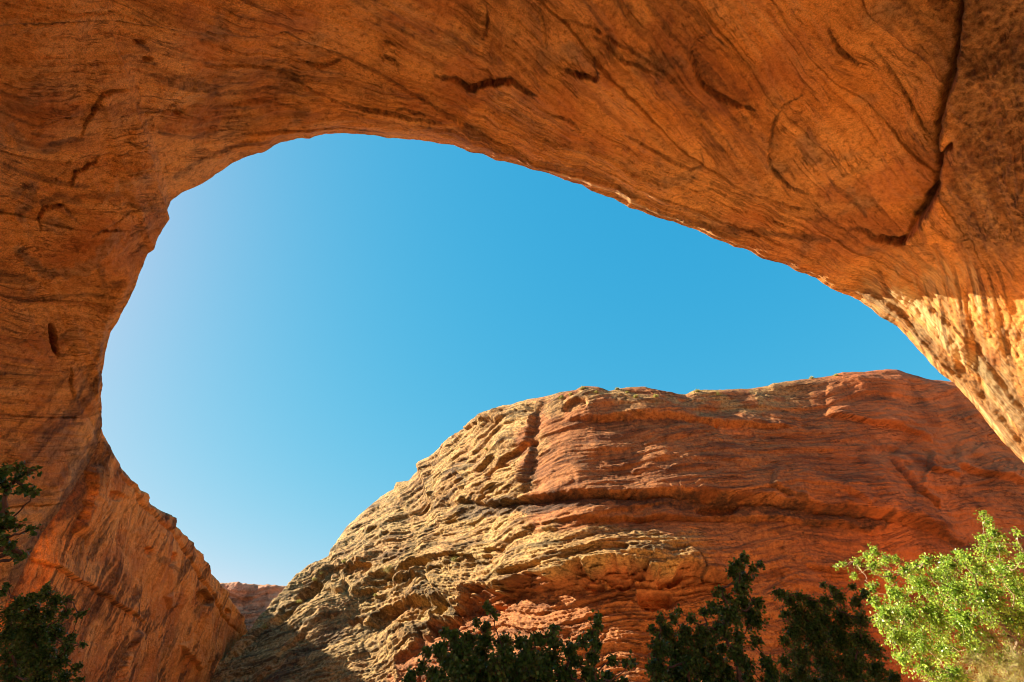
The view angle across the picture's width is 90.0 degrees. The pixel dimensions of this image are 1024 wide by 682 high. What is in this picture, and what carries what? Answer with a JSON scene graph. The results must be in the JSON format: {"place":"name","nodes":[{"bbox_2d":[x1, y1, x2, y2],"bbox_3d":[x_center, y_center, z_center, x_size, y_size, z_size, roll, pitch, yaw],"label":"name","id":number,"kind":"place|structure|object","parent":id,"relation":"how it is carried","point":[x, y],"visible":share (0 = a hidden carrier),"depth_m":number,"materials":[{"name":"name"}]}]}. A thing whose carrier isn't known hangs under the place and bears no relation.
{"place":"outdoors","nodes":[
{"label":"outdoors","id":0,"kind":"place"},
{"bbox_2d":[0,429,247,681],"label":"canyon wall","id":1,"kind":"structure","parent":0,"point":[118,554],"depth_m":72.40,"materials":[{"name":"stone"}]},
{"bbox_2d":[220,582,285,629],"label":"cliff","id":2,"kind":"structure","parent":0,"point":[251,602],"depth_m":287.13,"materials":[{"name":"stone"}]},
{"bbox_2d":[0,0,1023,615],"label":"alcove cliff","id":3,"kind":"structure","parent":0,"point":[868,152],"depth_m":46.83,"materials":[{"name":"stone"}]},
{"bbox_2d":[101,133,951,585],"label":"sky","id":4,"kind":"structure","parent":0,"point":[308,322],"materials":[{"name":"blue"}]},
{"bbox_2d":[210,369,1023,681],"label":"sandstone dome","id":5,"kind":"structure","parent":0,"point":[626,515],"depth_m":99.29,"materials":[{"name":"brown stone"}]},
{"bbox_2d":[381,565,391,572],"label":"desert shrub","id":6,"kind":"object","parent":5,"relation":"on","point":[388,571],"visible":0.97,"depth_m":129.09,"materials":[{"name":"green plant"}]},
{"bbox_3d":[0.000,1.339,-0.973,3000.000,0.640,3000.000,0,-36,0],"label":"ground","id":7,"kind":"structure","parent":0,"visible":0},
{"bbox_2d":[0,459,42,564],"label":"cottonwood tree","id":8,"kind":"object","parent":7,"relation":"on","point":[11,550],"visible":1,"depth_m":6.75,"materials":[{"name":"green plant"}]},
{"bbox_2d":[0,579,89,681],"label":"cottonwood tree","id":9,"kind":"object","parent":7,"relation":"on","point":[26,653],"visible":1,"depth_m":10.70,"materials":[{"name":"green plant"}]},
{"bbox_2d":[401,600,638,681],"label":"cottonwood tree","id":10,"kind":"object","parent":7,"relation":"on","point":[528,663],"visible":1,"depth_m":6.25,"materials":[{"name":"green plant"}]},
{"bbox_2d":[644,550,785,681],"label":"cottonwood tree","id":11,"kind":"object","parent":7,"relation":"on","point":[685,664],"visible":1,"depth_m":7.75,"materials":[{"name":"green plant"}]},
{"bbox_2d":[770,581,902,681],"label":"cottonwood tree","id":12,"kind":"object","parent":7,"relation":"on","point":[820,630],"visible":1,"depth_m":12.66,"materials":[{"name":"green plant"}]},
{"bbox_2d":[832,508,1023,681],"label":"cottonwood tree","id":13,"kind":"object","parent":7,"relation":"on","point":[986,599],"visible":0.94,"depth_m":24.56,"materials":[{"name":"green plant"}]},
{"bbox_2d":[920,625,1023,681],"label":"willow bush","id":14,"kind":"object","parent":7,"relation":"on","point":[980,661],"visible":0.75,"depth_m":24.53,"materials":[{"name":"beige plant"}]}
]}

